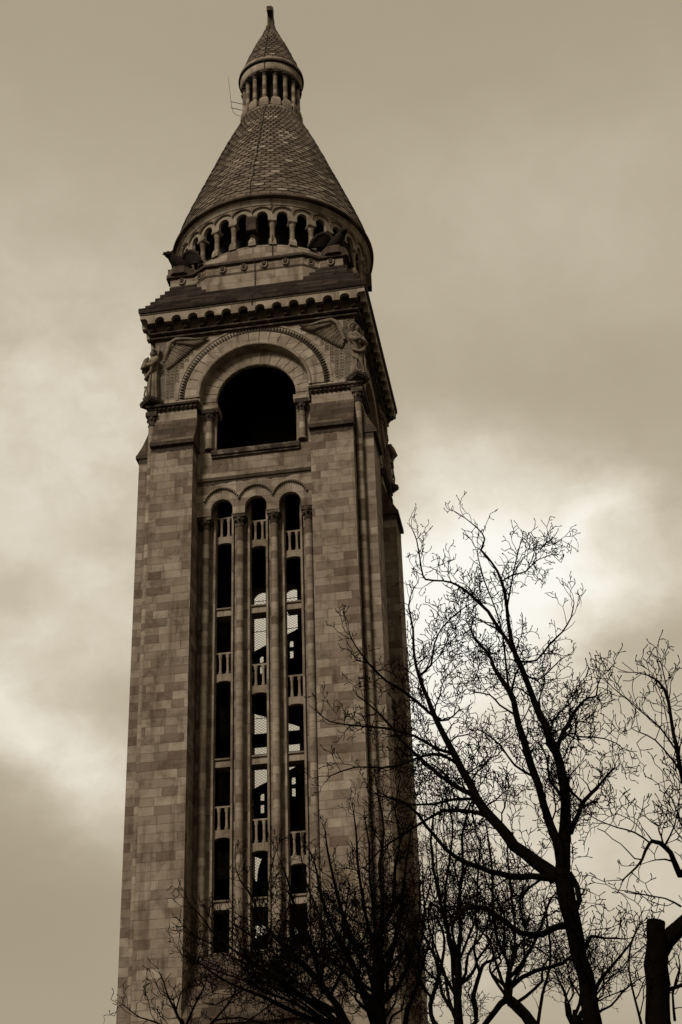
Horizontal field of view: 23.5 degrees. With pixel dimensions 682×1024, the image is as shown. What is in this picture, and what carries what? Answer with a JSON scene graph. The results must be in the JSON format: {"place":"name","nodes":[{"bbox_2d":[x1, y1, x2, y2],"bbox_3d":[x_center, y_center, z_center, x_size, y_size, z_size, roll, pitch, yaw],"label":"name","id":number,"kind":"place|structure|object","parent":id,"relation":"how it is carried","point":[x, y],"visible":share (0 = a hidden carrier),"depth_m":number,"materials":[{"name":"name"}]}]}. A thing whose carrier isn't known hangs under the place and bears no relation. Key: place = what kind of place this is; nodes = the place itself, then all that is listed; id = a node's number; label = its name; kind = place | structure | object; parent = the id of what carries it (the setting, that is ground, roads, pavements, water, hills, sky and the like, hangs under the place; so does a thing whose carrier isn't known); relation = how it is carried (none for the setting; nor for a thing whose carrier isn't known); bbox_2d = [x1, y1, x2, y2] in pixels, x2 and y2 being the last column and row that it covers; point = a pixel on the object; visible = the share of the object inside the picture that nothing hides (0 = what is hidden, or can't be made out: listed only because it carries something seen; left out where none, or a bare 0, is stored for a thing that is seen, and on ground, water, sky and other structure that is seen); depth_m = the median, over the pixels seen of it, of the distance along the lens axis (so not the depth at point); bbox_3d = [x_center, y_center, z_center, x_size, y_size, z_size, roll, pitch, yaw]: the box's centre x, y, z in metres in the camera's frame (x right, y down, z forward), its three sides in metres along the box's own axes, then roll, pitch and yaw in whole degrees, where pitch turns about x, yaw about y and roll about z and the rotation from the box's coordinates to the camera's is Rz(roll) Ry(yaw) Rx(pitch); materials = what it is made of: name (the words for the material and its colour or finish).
{"place":"outdoors","nodes":[
{"label":"outdoors","id":0,"kind":"place"},
{"bbox_2d":[116,6,427,1023],"bbox_3d":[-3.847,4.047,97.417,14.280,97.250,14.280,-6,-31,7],"label":"bell tower","id":1,"kind":"structure","parent":0,"point":[260,458],"depth_m":92.52,"materials":[{"name":"stone"}]},
{"bbox_2d":[140,337,208,409],"bbox_3d":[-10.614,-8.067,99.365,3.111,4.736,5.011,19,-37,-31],"label":"angel statue","id":2,"kind":"object","parent":1,"relation":"attached to","point":[178,350],"visible":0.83,"depth_m":99.02,"materials":[{"name":"stone"}]},
{"bbox_2d":[163,249,202,286],"bbox_3d":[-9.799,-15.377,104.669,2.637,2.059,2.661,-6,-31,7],"label":"winged beast statue","id":3,"kind":"object","parent":1,"relation":"on","point":[185,261],"visible":0.66,"depth_m":104.05,"materials":[{"name":"stone"}]},
{"bbox_2d":[228,78,242,115],"bbox_3d":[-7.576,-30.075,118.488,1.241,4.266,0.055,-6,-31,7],"label":"antenna","id":4,"kind":"object","parent":1,"relation":"attached to","point":[233,102],"visible":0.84,"depth_m":118.04,"materials":[{"name":"metal"}]},
{"bbox_2d":[246,215,257,236],"bbox_3d":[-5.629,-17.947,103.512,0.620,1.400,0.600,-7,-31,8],"label":"loudspeaker box","id":5,"kind":"object","parent":1,"relation":"attached to","point":[251,225],"visible":1,"depth_m":103.31,"materials":[{"name":"metal"}]},
{"bbox_2d":[307,228,354,267],"bbox_3d":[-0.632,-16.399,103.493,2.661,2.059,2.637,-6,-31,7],"label":"winged beast statue","id":6,"kind":"object","parent":1,"relation":"on","point":[331,244],"visible":0.82,"depth_m":102.78,"materials":[{"name":"stone"}]},
{"bbox_2d":[299,318,369,383],"bbox_3d":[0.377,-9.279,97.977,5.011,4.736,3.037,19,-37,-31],"label":"angel statue","id":7,"kind":"object","parent":1,"relation":"attached to","point":[329,330],"visible":1,"depth_m":97.67,"materials":[{"name":"stone"}]},
{"bbox_2d":[365,273,371,291],"bbox_3d":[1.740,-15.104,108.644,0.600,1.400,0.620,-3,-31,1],"label":"loudspeaker box","id":8,"kind":"object","parent":1,"relation":"attached to","point":[368,279],"visible":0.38,"depth_m":108.43,"materials":[{"name":"metal"}]},
{"bbox_2d":[377,404,398,492],"bbox_3d":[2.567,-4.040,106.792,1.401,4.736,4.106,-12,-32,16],"label":"angel statue","id":9,"kind":"object","parent":1,"relation":"attached to","point":[390,455],"visible":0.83,"depth_m":107.27,"materials":[{"name":"stone"}]},
{"bbox_2d":[0,0,681,1023],"label":"sky","id":10,"kind":"structure","parent":0,"point":[510,170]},
{"label":"ground","id":11,"kind":"structure","parent":0,"visible":0},
{"bbox_2d":[104,955,280,1023],"bbox_3d":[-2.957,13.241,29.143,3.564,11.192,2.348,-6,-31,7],"label":"bare tree","id":12,"kind":"object","parent":11,"relation":"on","point":[180,1020],"visible":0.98,"depth_m":31.51,"materials":[{"name":"black plant"}]},
{"bbox_2d":[166,826,399,1023],"bbox_3d":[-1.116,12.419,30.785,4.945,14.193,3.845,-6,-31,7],"label":"bare tree","id":13,"kind":"object","parent":11,"relation":"on","point":[288,956],"visible":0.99,"depth_m":32.41,"materials":[{"name":"black plant"}]},
{"bbox_2d":[291,753,463,1023],"bbox_3d":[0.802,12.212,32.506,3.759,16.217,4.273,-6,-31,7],"label":"bare tree","id":14,"kind":"object","parent":11,"relation":"on","point":[378,998],"visible":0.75,"depth_m":34.24,"materials":[{"name":"black plant"}]},
{"bbox_2d":[390,772,518,1023],"bbox_3d":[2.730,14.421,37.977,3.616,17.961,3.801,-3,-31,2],"label":"bare tree","id":15,"kind":"object","parent":11,"relation":"on","point":[457,958],"visible":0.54,"depth_m":40.14,"materials":[{"name":"black plant"}]},
{"bbox_2d":[296,491,658,1023],"bbox_3d":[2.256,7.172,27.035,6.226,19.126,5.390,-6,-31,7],"label":"bare tree","id":16,"kind":"object","parent":11,"relation":"on","point":[560,874],"visible":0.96,"depth_m":28.42,"materials":[{"name":"black plant"}]},
{"bbox_2d":[451,803,593,1023],"bbox_3d":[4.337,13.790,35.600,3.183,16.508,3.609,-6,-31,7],"label":"bare tree","id":17,"kind":"object","parent":11,"relation":"on","point":[520,1009],"visible":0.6,"depth_m":37.77,"materials":[{"name":"black plant"}]},
{"bbox_2d":[524,912,677,1023],"bbox_3d":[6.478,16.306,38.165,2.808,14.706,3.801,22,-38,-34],"label":"bare tree","id":18,"kind":"object","parent":11,"relation":"on","point":[573,1017],"visible":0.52,"depth_m":41.02,"materials":[{"name":"black plant"}]},
{"bbox_2d":[551,629,681,1023],"bbox_3d":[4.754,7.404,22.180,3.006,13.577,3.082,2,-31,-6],"label":"sawn tree","id":19,"kind":"object","parent":11,"relation":"on","point":[661,941],"visible":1,"depth_m":23.09,"materials":[{"name":"black plant"}]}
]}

